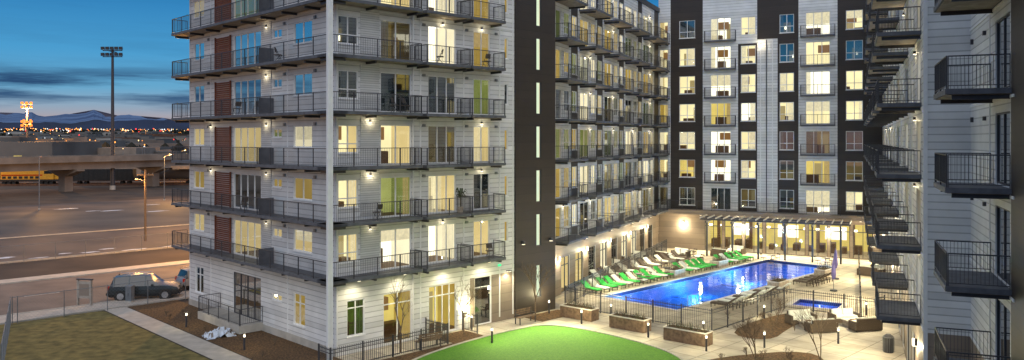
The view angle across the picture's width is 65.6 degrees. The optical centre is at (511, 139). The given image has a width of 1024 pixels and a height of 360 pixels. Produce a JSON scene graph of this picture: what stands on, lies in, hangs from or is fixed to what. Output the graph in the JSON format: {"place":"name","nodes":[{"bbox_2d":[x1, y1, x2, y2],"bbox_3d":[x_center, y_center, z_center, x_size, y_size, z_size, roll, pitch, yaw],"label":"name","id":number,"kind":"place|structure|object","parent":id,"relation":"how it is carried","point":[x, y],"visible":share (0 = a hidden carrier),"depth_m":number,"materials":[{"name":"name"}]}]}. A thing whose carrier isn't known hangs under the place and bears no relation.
{"place":"outdoors","nodes":[
{"label":"outdoors","id":0,"kind":"place"},
{"bbox_2d":[0,264,188,314],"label":"road","id":1,"kind":"structure","parent":0,"point":[15,290],"depth_m":64.30,"materials":[{"name":"asphalt"}]},
{"bbox_2d":[0,263,188,324],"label":"kerb","id":2,"kind":"structure","parent":1,"relation":"on","point":[93,303],"depth_m":60.26,"materials":[{"name":"concrete"}]},
{"bbox_2d":[106,271,183,300],"bbox_3d":[-28.210,11.245,61.198,5.206,2.009,2.333,0,0,-13],"label":"parked car","id":3,"kind":"object","parent":1,"relation":"on","point":[129,277],"visible":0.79,"depth_m":60.36,"materials":[{"name":"metal"}]},
{"bbox_2d":[175,266,188,287],"bbox_3d":[-25.224,11.315,65.818,4.820,1.860,2.160,0,0,-44],"label":"parked car","id":4,"kind":"object","parent":1,"relation":"on","point":[184,272],"visible":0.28,"depth_m":64.08,"materials":[{"name":"metal"}]},
{"bbox_2d":[0,110,188,130],"bbox_3d":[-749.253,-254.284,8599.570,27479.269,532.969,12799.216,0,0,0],"label":"mountains","id":5,"kind":"structure","parent":0,"point":[91,119],"depth_m":8502.01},
{"bbox_2d":[0,291,188,322],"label":"pavement","id":6,"kind":"structure","parent":0,"point":[29,315],"depth_m":57.02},
{"bbox_2d":[76,278,92,305],"bbox_3d":[-31.300,11.160,58.200,1.300,1.980,0.200,0,0,11],"label":"information sign","id":7,"kind":"object","parent":6,"relation":"on","point":[85,284],"visible":0.96,"depth_m":58.14,"materials":[{"name":"metal"}]},
{"bbox_2d":[125,284,134,302],"bbox_3d":[-28.534,11.470,59.352,0.600,1.260,0.400,0,0,17],"label":"electrical cabinet","id":8,"kind":"object","parent":6,"relation":"on","point":[128,291],"visible":0.95,"depth_m":59.21,"materials":[{"name":"metal"}]},
{"bbox_2d":[0,260,188,282],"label":"pavement","id":9,"kind":"structure","parent":0,"point":[87,272],"depth_m":73.05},
{"bbox_2d":[0,179,188,185],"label":"railway track","id":10,"kind":"structure","parent":0,"point":[132,183],"depth_m":215.68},
{"bbox_2d":[73,169,135,183],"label":"freight wagon","id":11,"kind":"object","parent":10,"relation":"on","point":[87,176],"visible":0.88,"depth_m":217.20,"materials":[{"name":"metal"}]},
{"bbox_2d":[0,311,209,359],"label":"lawn","id":12,"kind":"structure","parent":0,"point":[100,335],"depth_m":48.01,"materials":[{"name":"green plant"}]},
{"bbox_2d":[0,297,10,359],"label":"chain link fence","id":13,"kind":"object","parent":12,"relation":"on","point":[5,336],"visible":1,"depth_m":46.27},
{"bbox_2d":[12,275,185,323],"bbox_3d":[-28.953,11.270,56.563,0.056,1.860,11.558,0,0,45],"label":"chain link fence","id":14,"kind":"object","parent":12,"relation":"on","point":[96,297],"visible":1,"depth_m":56.10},
{"bbox_2d":[0,176,658,359],"bbox_3d":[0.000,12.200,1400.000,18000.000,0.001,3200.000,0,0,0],"label":"ground","id":15,"kind":"structure","parent":0,"point":[18,195],"depth_m":177.45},
{"bbox_2d":[21,102,32,136],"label":"floodlight mast","id":16,"kind":"object","parent":15,"relation":"on","point":[26,123],"visible":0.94,"depth_m":299.64,"materials":[{"name":"metal"}]},
{"bbox_2d":[0,170,57,183],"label":"locomotive","id":17,"kind":"object","parent":15,"relation":"on","point":[45,176],"visible":0.88,"depth_m":215.02,"materials":[{"name":"metal"}]},
{"bbox_2d":[0,197,188,261],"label":"parking lot","id":18,"kind":"structure","parent":15,"relation":"on","point":[24,220],"depth_m":111.78,"materials":[{"name":"asphalt"}]},
{"bbox_2d":[0,204,168,258],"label":"snow patches","id":19,"kind":"object","parent":18,"relation":"on","point":[99,249],"visible":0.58,"depth_m":88.15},
{"bbox_2d":[0,224,188,263],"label":"lot kerb","id":20,"kind":"structure","parent":18,"relation":"on","point":[16,261],"depth_m":87.23,"materials":[{"name":"concrete"}]},
{"bbox_2d":[135,170,153,240],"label":"utility pole","id":21,"kind":"object","parent":18,"relation":"on","point":[145,222],"visible":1,"depth_m":95.90,"materials":[{"name":"brown wood"}]},
{"bbox_2d":[0,248,188,279],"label":"verge","id":22,"kind":"structure","parent":15,"relation":"on","point":[56,266],"depth_m":78.92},
{"bbox_2d":[0,231,188,264],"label":"chain link fence","id":23,"kind":"object","parent":22,"relation":"on","point":[167,235],"visible":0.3,"depth_m":82.79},
{"bbox_2d":[0,131,188,156],"bbox_3d":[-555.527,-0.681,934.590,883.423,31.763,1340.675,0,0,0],"label":"distant city buildings","id":24,"kind":"structure","parent":15,"relation":"on","point":[48,144],"depth_m":307.88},
{"bbox_2d":[0,153,188,191],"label":"overpass bridge","id":25,"kind":"structure","parent":15,"relation":"on","point":[65,169],"depth_m":187.71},
{"bbox_2d":[0,127,188,150],"bbox_3d":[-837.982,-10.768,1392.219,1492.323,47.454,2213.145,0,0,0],"label":"distant trees","id":26,"kind":"object","parent":15,"relation":"on","point":[131,144],"visible":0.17,"depth_m":1563.11,"materials":[{"name":"black plant"}]},
{"bbox_2d":[1,128,188,153],"bbox_3d":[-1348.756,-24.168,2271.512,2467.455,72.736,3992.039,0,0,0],"label":"city lights","id":27,"kind":"object","parent":15,"relation":"on","point":[98,130],"visible":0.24,"depth_m":2626.92},
{"bbox_2d":[101,47,122,189],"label":"floodlight mast","id":28,"kind":"object","parent":15,"relation":"on","point":[113,54],"visible":1,"depth_m":194.68,"materials":[{"name":"metal"}]},
{"bbox_2d":[103,167,141,178],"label":"freight wagon","id":29,"kind":"object","parent":15,"relation":"on","point":[138,171],"visible":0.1,"depth_m":243.34,"materials":[{"name":"metal"}]},
{"bbox_2d":[138,168,188,182],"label":"freight wagon","id":30,"kind":"object","parent":15,"relation":"on","point":[176,174],"visible":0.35,"depth_m":219.68,"materials":[{"name":"metal"}]},
{"bbox_2d":[106,307,249,359],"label":"footpath","id":31,"kind":"structure","parent":15,"relation":"on","point":[193,343],"depth_m":49.43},
{"bbox_2d":[129,300,340,359],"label":"planting bed","id":32,"kind":"object","parent":15,"relation":"on","point":[256,342],"visible":0.86,"depth_m":48.73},
{"bbox_2d":[202,326,235,339],"bbox_3d":[-18.211,11.910,49.382,1.848,0.520,1.352,0,0,-34],"label":"tarpaulin heap","id":33,"kind":"object","parent":32,"relation":"on","point":[218,332],"visible":0.98,"depth_m":49.10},
{"bbox_2d":[326,0,332,359],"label":"corner column","id":34,"kind":"structure","parent":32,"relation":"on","point":[329,173],"depth_m":42.77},
{"bbox_2d":[190,0,333,347],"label":"walls","id":35,"kind":"structure","parent":15,"relation":"on","point":[222,283],"depth_m":49.22,"materials":[{"name":"white"}]},
{"bbox_2d":[214,0,230,252],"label":"louvre screens","id":36,"kind":"object","parent":35,"relation":"attached to","point":[223,138],"visible":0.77,"depth_m":54.72,"materials":[{"name":"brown wood"}]},
{"bbox_2d":[207,15,497,231],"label":"vents","id":37,"kind":"object","parent":35,"relation":"attached to","point":[423,125],"visible":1,"depth_m":48.89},
{"bbox_2d":[336,0,513,356],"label":"wall","id":38,"kind":"structure","parent":15,"relation":"on","point":[371,292],"depth_m":50.05,"materials":[{"name":"white"}]},
{"bbox_2d":[189,0,772,356],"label":"walls trim","id":39,"kind":"structure","parent":15,"relation":"on","point":[369,134],"depth_m":48.23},
{"bbox_2d":[209,16,828,260],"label":"wall sconces","id":40,"kind":"object","parent":39,"relation":"attached to","point":[370,227],"depth_m":62.03,"materials":[{"name":"metal"}]},
{"bbox_2d":[172,0,868,325],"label":"balcony railings","id":41,"kind":"object","parent":39,"relation":"attached to","point":[266,155],"visible":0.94,"depth_m":51.46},
{"bbox_2d":[171,0,882,333],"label":"balcony slabs","id":42,"kind":"structure","parent":39,"relation":"attached to","point":[296,8],"depth_m":51.42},
{"bbox_2d":[455,188,466,212],"bbox_3d":[-3.284,3.803,49.850,1.102,1.594,1.029,0,0,0],"label":"potted palm","id":43,"kind":"object","parent":42,"relation":"on","point":[459,194],"visible":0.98,"depth_m":49.73,"materials":[{"name":"plant"}]},
{"bbox_2d":[196,0,861,342],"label":"rooms","id":44,"kind":"object","parent":39,"relation":"attached to","point":[482,298],"visible":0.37,"depth_m":56.26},
{"bbox_2d":[193,0,872,344],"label":"window frames","id":45,"kind":"structure","parent":39,"relation":"attached to","point":[356,197],"depth_m":57.76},
{"bbox_2d":[195,21,311,319],"bbox_3d":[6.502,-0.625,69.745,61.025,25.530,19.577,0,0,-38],"label":"window glass","id":46,"kind":"object","parent":45,"relation":"in","point":[307,77],"visible":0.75,"depth_m":52.25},
{"bbox_2d":[658,23,663,233],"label":"wall","id":47,"kind":"structure","parent":15,"relation":"on","point":[658,129],"depth_m":102.98,"materials":[{"name":"white"}]},
{"bbox_2d":[708,220,871,258],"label":"club room","id":48,"kind":"object","parent":15,"relation":"on","point":[796,242],"visible":0.55,"depth_m":88.51,"materials":[{"name":"glass"}]},
{"bbox_2d":[971,0,1023,359],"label":"walls","id":49,"kind":"structure","parent":15,"relation":"on","point":[1014,105],"depth_m":26.97,"materials":[{"name":"white"}]},
{"bbox_2d":[970,31,985,205],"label":"vents","id":50,"kind":"object","parent":49,"relation":"attached to","point":[983,117],"visible":0.67,"depth_m":28.91,"materials":[{"name":"metal"}]},
{"bbox_2d":[0,0,658,118],"label":"sky","id":51,"kind":"structure","parent":0,"point":[51,59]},
{"bbox_2d":[518,0,554,315],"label":"wall","id":52,"kind":"structure","parent":0,"point":[529,162],"depth_m":55.83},
{"bbox_2d":[417,326,679,359],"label":"lawn","id":53,"kind":"structure","parent":0,"point":[547,343],"depth_m":46.28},
{"bbox_2d":[337,248,905,359],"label":"courtyard paving","id":54,"kind":"structure","parent":0,"point":[851,345],"depth_m":48.04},
{"bbox_2d":[318,317,448,359],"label":"patio fence","id":55,"kind":"object","parent":54,"relation":"on","point":[330,353],"visible":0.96,"depth_m":44.61,"materials":[{"name":"metal"}]},
{"bbox_2d":[415,331,442,349],"bbox_3d":[-4.885,11.725,46.580,1.600,0.910,0.550,0,0,-36],"label":"park bench","id":56,"kind":"object","parent":54,"relation":"on","point":[431,337],"visible":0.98,"depth_m":46.37,"materials":[{"name":"brown wood"}]},
{"bbox_2d":[382,330,482,359],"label":"planting bed","id":57,"kind":"object","parent":54,"relation":"on","point":[456,337],"visible":0.67,"depth_m":47.48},
{"bbox_2d":[390,276,412,351],"bbox_3d":[-6.446,9.949,45.723,1.326,4.463,2.462,0,0,-16],"label":"bare tree","id":58,"kind":"object","parent":57,"relation":"on","point":[395,307],"visible":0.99,"depth_m":45.85,"materials":[{"name":"brown plant"}]},
{"bbox_2d":[452,276,483,334],"bbox_3d":[-2.794,10.306,49.798,2.244,3.749,2.483,0,0,0],"label":"bare tree","id":59,"kind":"object","parent":57,"relation":"on","point":[464,314],"visible":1,"depth_m":49.59,"materials":[{"name":"beige plant"}]},
{"bbox_2d":[462,311,477,333],"bbox_3d":[-2.671,11.570,50.398,0.068,1.260,1.470,0,0,-44],"label":"patio fence","id":60,"kind":"object","parent":54,"relation":"on","point":[474,315],"visible":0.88,"depth_m":50.30,"materials":[{"name":"metal"}]},
{"bbox_2d":[514,307,535,324],"bbox_3d":[0.883,11.725,52.918,1.600,0.910,0.550,0,0,-43],"label":"park bench","id":61,"kind":"object","parent":54,"relation":"on","point":[528,310],"visible":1,"depth_m":53.03,"materials":[{"name":"brown wood"}]},
{"bbox_2d":[526,310,560,321],"bbox_3d":[2.628,12.166,55.059,3.589,0.001,1.998,0,0,-42],"label":"planting bed","id":62,"kind":"object","parent":54,"relation":"on","point":[546,316],"visible":0.67,"depth_m":54.74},
{"bbox_2d":[519,262,553,314],"bbox_3d":[1.578,10.222,54.316,2.883,3.915,1.478,0,0,0],"label":"bare tree","id":63,"kind":"object","parent":62,"relation":"on","point":[538,275],"visible":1,"depth_m":54.47,"materials":[{"name":"brown plant"}]},
{"bbox_2d":[412,324,683,359],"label":"lawn kerb","id":64,"kind":"structure","parent":54,"relation":"on","point":[679,357],"depth_m":48.40,"materials":[{"name":"concrete"}]},
{"bbox_2d":[559,300,599,321],"bbox_3d":[4.600,11.552,54.300,2.660,1.245,0.960,0,0,40],"label":"planter","id":65,"kind":"object","parent":54,"relation":"on","point":[590,313],"visible":1,"depth_m":53.89,"materials":[{"name":"brown wood"}]},
{"bbox_2d":[555,0,657,296],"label":"wall","id":66,"kind":"structure","parent":54,"relation":"on","point":[571,249],"depth_m":72.55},
{"bbox_2d":[609,309,651,332],"bbox_3d":[7.600,11.550,51.200,2.660,1.250,0.960,0,0,40],"label":"wooden planter","id":67,"kind":"object","parent":54,"relation":"on","point":[628,322],"visible":1,"depth_m":50.84,"materials":[{"name":"brown wood"}]},
{"bbox_2d":[663,319,712,346],"bbox_3d":[10.600,11.550,47.900,2.860,1.250,0.960,0,0,40],"label":"wooden planter","id":68,"kind":"object","parent":54,"relation":"on","point":[682,333],"visible":1,"depth_m":47.55,"materials":[{"name":"brown wood"}]},
{"bbox_2d":[555,248,889,329],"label":"pool deck","id":69,"kind":"structure","parent":54,"relation":"on","point":[847,283],"depth_m":62.58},
{"bbox_2d":[581,280,601,291],"bbox_3d":[6.301,11.740,63.396,0.670,0.860,1.900,0,0,-40],"label":"chaise lounge","id":70,"kind":"object","parent":69,"relation":"on","point":[594,288],"visible":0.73,"depth_m":63.39,"materials":[{"name":"fabric"}]},
{"bbox_2d":[589,278,610,292],"bbox_3d":[7.020,11.740,64.119,0.670,0.860,1.900,0,0,-40],"label":"chaise lounge","id":71,"kind":"object","parent":69,"relation":"on","point":[600,286],"visible":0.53,"depth_m":63.84,"materials":[{"name":"fabric"}]},
{"bbox_2d":[596,277,618,290],"bbox_3d":[7.740,11.740,64.843,0.670,0.860,1.900,0,0,-44],"label":"chaise lounge","id":72,"kind":"object","parent":69,"relation":"on","point":[602,282],"visible":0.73,"depth_m":64.75,"materials":[{"name":"fabric"}]},
{"bbox_2d":[603,275,626,288],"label":"chaise lounge","id":73,"kind":"object","parent":69,"relation":"on","point":[608,279],"visible":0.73,"depth_m":65.62,"materials":[{"name":"fabric"}]},
{"bbox_2d":[565,239,666,302],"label":"pool fence","id":74,"kind":"object","parent":69,"relation":"on","point":[653,249],"visible":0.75,"depth_m":69.75,"materials":[{"name":"metal"}]},
{"bbox_2d":[611,274,633,287],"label":"chaise lounge","id":75,"kind":"object","parent":69,"relation":"on","point":[615,278],"visible":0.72,"depth_m":66.31,"materials":[{"name":"fabric"}]},
{"bbox_2d":[619,272,640,285],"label":"chaise lounge","id":76,"kind":"object","parent":69,"relation":"on","point":[624,276],"visible":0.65,"depth_m":67.04,"materials":[{"name":"fabric"}]},
{"bbox_2d":[625,271,647,283],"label":"chaise lounge","id":77,"kind":"object","parent":69,"relation":"on","point":[630,275],"visible":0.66,"depth_m":67.81,"materials":[{"name":"fabric"}]},
{"bbox_2d":[646,267,667,279],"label":"chaise lounge","id":78,"kind":"object","parent":69,"relation":"on","point":[650,269],"visible":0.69,"depth_m":70.00,"materials":[{"name":"fabric"}]},
{"bbox_2d":[665,264,685,277],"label":"stone planter","id":79,"kind":"object","parent":69,"relation":"on","point":[677,271],"visible":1,"depth_m":70.59,"materials":[{"name":"grey stone"}]},
{"bbox_2d":[671,247,690,256],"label":"outdoor sofa","id":80,"kind":"object","parent":69,"relation":"on","point":[683,250],"visible":0.55,"depth_m":82.57,"materials":[{"name":"fabric"}]},
{"bbox_2d":[691,258,710,269],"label":"chaise lounge","id":81,"kind":"object","parent":69,"relation":"on","point":[695,262],"visible":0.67,"depth_m":75.09,"materials":[{"name":"fabric"}]},
{"bbox_2d":[596,259,838,311],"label":"swimming pool","id":82,"kind":"structure","parent":69,"relation":"in","point":[715,285],"depth_m":71.70,"materials":[{"name":"liquid"}]},
{"bbox_2d":[709,255,728,267],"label":"stone planter","id":83,"kind":"object","parent":69,"relation":"on","point":[721,262],"visible":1,"depth_m":75.89,"materials":[{"name":"grey stone"}]},
{"bbox_2d":[710,248,729,256],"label":"outdoor sofa","id":84,"kind":"object","parent":69,"relation":"on","point":[713,251],"visible":0.58,"depth_m":82.64,"materials":[{"name":"wicker"}]},
{"bbox_2d":[710,297,737,309],"bbox_3d":[15.334,11.740,57.517,1.900,0.860,0.670,0,0,40],"label":"chaise lounge","id":85,"kind":"object","parent":69,"relation":"on","point":[714,302],"visible":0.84,"depth_m":57.34,"materials":[{"name":"wicker"}]},
{"bbox_2d":[565,285,884,330],"bbox_3d":[14.743,11.420,54.130,21.812,1.560,7.958,0,0,0],"label":"pool fence","id":86,"kind":"object","parent":69,"relation":"on","point":[748,301],"visible":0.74,"depth_m":54.66,"materials":[{"name":"metal"}]},
{"bbox_2d":[717,296,744,307],"bbox_3d":[16.074,11.740,58.262,1.900,0.860,0.670,0,0,45],"label":"chaise lounge","id":87,"kind":"object","parent":69,"relation":"on","point":[728,300],"visible":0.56,"depth_m":58.09,"materials":[{"name":"fabric"}]},
{"bbox_2d":[726,245,745,253],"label":"outdoor sofa","id":88,"kind":"object","parent":69,"relation":"on","point":[742,249],"visible":0.63,"depth_m":84.81,"materials":[{"name":"fabric"}]},
{"bbox_2d":[700,214,851,263],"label":"pergola","id":89,"kind":"object","parent":69,"relation":"on","point":[758,220],"visible":0.98,"depth_m":81.13,"materials":[{"name":"wood"}]},
{"bbox_2d":[767,275,788,289],"bbox_3d":[21.817,11.627,65.172,1.060,1.097,1.760,0,0,45],"label":"stone planter","id":90,"kind":"object","parent":69,"relation":"on","point":[779,281],"visible":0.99,"depth_m":64.78,"materials":[{"name":"beige stone"}]},
{"bbox_2d":[793,276,816,286],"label":"chaise lounge","id":91,"kind":"object","parent":69,"relation":"on","point":[801,281],"visible":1,"depth_m":66.20,"materials":[{"name":"wicker"}]},
{"bbox_2d":[785,297,848,309],"bbox_3d":[22.600,12.615,58.800,3.833,0.970,3.227,0,0,33],"label":"hot tub","id":92,"kind":"object","parent":69,"relation":"on","point":[799,302],"visible":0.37,"depth_m":59.82,"materials":[{"name":"liquid"}]},
{"bbox_2d":[813,264,831,276],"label":"stone planter","id":93,"kind":"object","parent":69,"relation":"on","point":[822,270],"visible":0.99,"depth_m":70.76,"materials":[{"name":"beige stone"}]},
{"bbox_2d":[830,257,836,291],"bbox_3d":[25.900,10.820,64.000,0.600,2.700,0.600,0,0,0],"label":"patio umbrella","id":94,"kind":"object","parent":69,"relation":"on","point":[833,272],"visible":1,"depth_m":63.88,"materials":[{"name":"fabric"}]},
{"bbox_2d":[858,249,861,316],"bbox_3d":[29.295,11.570,66.943,0.068,1.260,28.070,0,0,23],"label":"patio fence","id":95,"kind":"object","parent":69,"relation":"on","point":[860,284],"visible":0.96,"depth_m":62.31,"materials":[{"name":"metal"}]},
{"bbox_2d":[857,266,881,275],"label":"outdoor sofa","id":96,"kind":"object","parent":69,"relation":"on","point":[865,270],"visible":0.62,"depth_m":70.98,"materials":[{"name":"wicker"}]},
{"bbox_2d":[734,314,796,338],"bbox_3d":[17.118,12.164,52.374,2.762,0.001,8.852,0,0,37],"label":"planting bed","id":97,"kind":"object","parent":54,"relation":"on","point":[782,326],"visible":0.55,"depth_m":51.25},
{"bbox_2d":[771,295,787,325],"bbox_3d":[17.531,11.180,52.062,1.406,2.015,2.325,0,0,0],"label":"bare tree","id":98,"kind":"object","parent":97,"relation":"on","point":[778,304],"visible":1,"depth_m":52.09,"materials":[{"name":"brown plant"}]},
{"bbox_2d":[710,352,822,359],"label":"planting bed","id":99,"kind":"object","parent":54,"relation":"on","point":[783,356],"visible":0.85,"depth_m":44.63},
{"bbox_2d":[730,312,760,359],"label":"bare tree","id":100,"kind":"object","parent":99,"relation":"on","point":[744,330],"visible":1,"depth_m":43.72,"materials":[{"name":"brown plant"}]},
{"bbox_2d":[793,306,832,359],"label":"bare tree","id":101,"kind":"object","parent":99,"relation":"on","point":[815,318],"visible":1,"depth_m":44.10,"materials":[{"name":"brown plant"}]},
{"bbox_2d":[659,0,881,259],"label":"wall","id":102,"kind":"structure","parent":54,"relation":"on","point":[688,234],"depth_m":85.18,"materials":[{"name":"white"}]},
{"bbox_2d":[785,309,815,324],"bbox_3d":[19.172,11.740,52.727,1.900,0.860,0.800,0,0,-11],"label":"outdoor sofa","id":103,"kind":"object","parent":54,"relation":"on","point":[790,315],"visible":0.63,"depth_m":52.71,"materials":[{"name":"fabric"}]},
{"bbox_2d":[804,318,837,333],"bbox_3d":[19.628,11.740,50.473,1.900,0.860,0.800,0,0,-11],"label":"outdoor sofa","id":104,"kind":"object","parent":54,"relation":"on","point":[831,326],"visible":0.8,"depth_m":50.12,"materials":[{"name":"wicker"}]},
{"bbox_2d":[827,308,859,322],"bbox_3d":[22.172,11.740,53.127,1.900,0.860,0.800,0,0,-11],"label":"outdoor sofa","id":105,"kind":"object","parent":54,"relation":"on","point":[837,314],"visible":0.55,"depth_m":53.15,"materials":[{"name":"fabric"}]},
{"bbox_2d":[841,317,857,326],"bbox_3d":[22.400,11.945,52.000,1.360,0.450,0.960,0,0,-11],"label":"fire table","id":106,"kind":"object","parent":54,"relation":"on","point":[844,321],"visible":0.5,"depth_m":51.98,"materials":[{"name":"stone"}]},
{"bbox_2d":[848,317,882,331],"bbox_3d":[22.628,11.740,50.873,1.900,0.860,0.800,0,0,-11],"label":"outdoor sofa","id":107,"kind":"object","parent":54,"relation":"on","point":[866,323],"visible":0.95,"depth_m":50.51,"materials":[{"name":"wicker"}]},
{"bbox_2d":[882,333,893,352],"bbox_3d":[21.600,11.655,45.600,0.624,1.050,0.608,0,0,0],"label":"trash can","id":108,"kind":"object","parent":54,"relation":"on","point":[888,342],"visible":1,"depth_m":45.38,"materials":[{"name":"metal"}]},
{"bbox_2d":[883,0,1013,359],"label":"walls trim","id":109,"kind":"structure","parent":54,"relation":"on","point":[924,34],"depth_m":32.95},
{"bbox_2d":[882,0,922,359],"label":"walls","id":110,"kind":"structure","parent":109,"relation":"attached to","point":[916,331],"depth_m":40.72,"materials":[{"name":"white"}]},
{"bbox_2d":[885,13,916,345],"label":"wall sconces","id":111,"kind":"object","parent":110,"relation":"attached to","point":[914,341],"depth_m":37.28,"materials":[{"name":"metal"}]},
{"bbox_2d":[887,0,1009,359],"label":"window frames","id":112,"kind":"structure","parent":110,"relation":"attached to","point":[919,148],"depth_m":36.67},
{"bbox_2d":[864,0,1010,359],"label":"balcony railings","id":113,"kind":"object","parent":109,"relation":"attached to","point":[941,166],"visible":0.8,"depth_m":34.13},
{"bbox_2d":[864,0,1011,359],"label":"balcony slabs","id":114,"kind":"structure","parent":109,"relation":"attached to","point":[883,114],"depth_m":34.74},
{"bbox_2d":[928,0,970,359],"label":"walls end","id":115,"kind":"structure","parent":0,"point":[949,131],"depth_m":32.63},
{"bbox_2d":[998,15,1009,359],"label":"window glass","id":116,"kind":"object","parent":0,"point":[1001,179],"visible":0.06,"depth_m":26.02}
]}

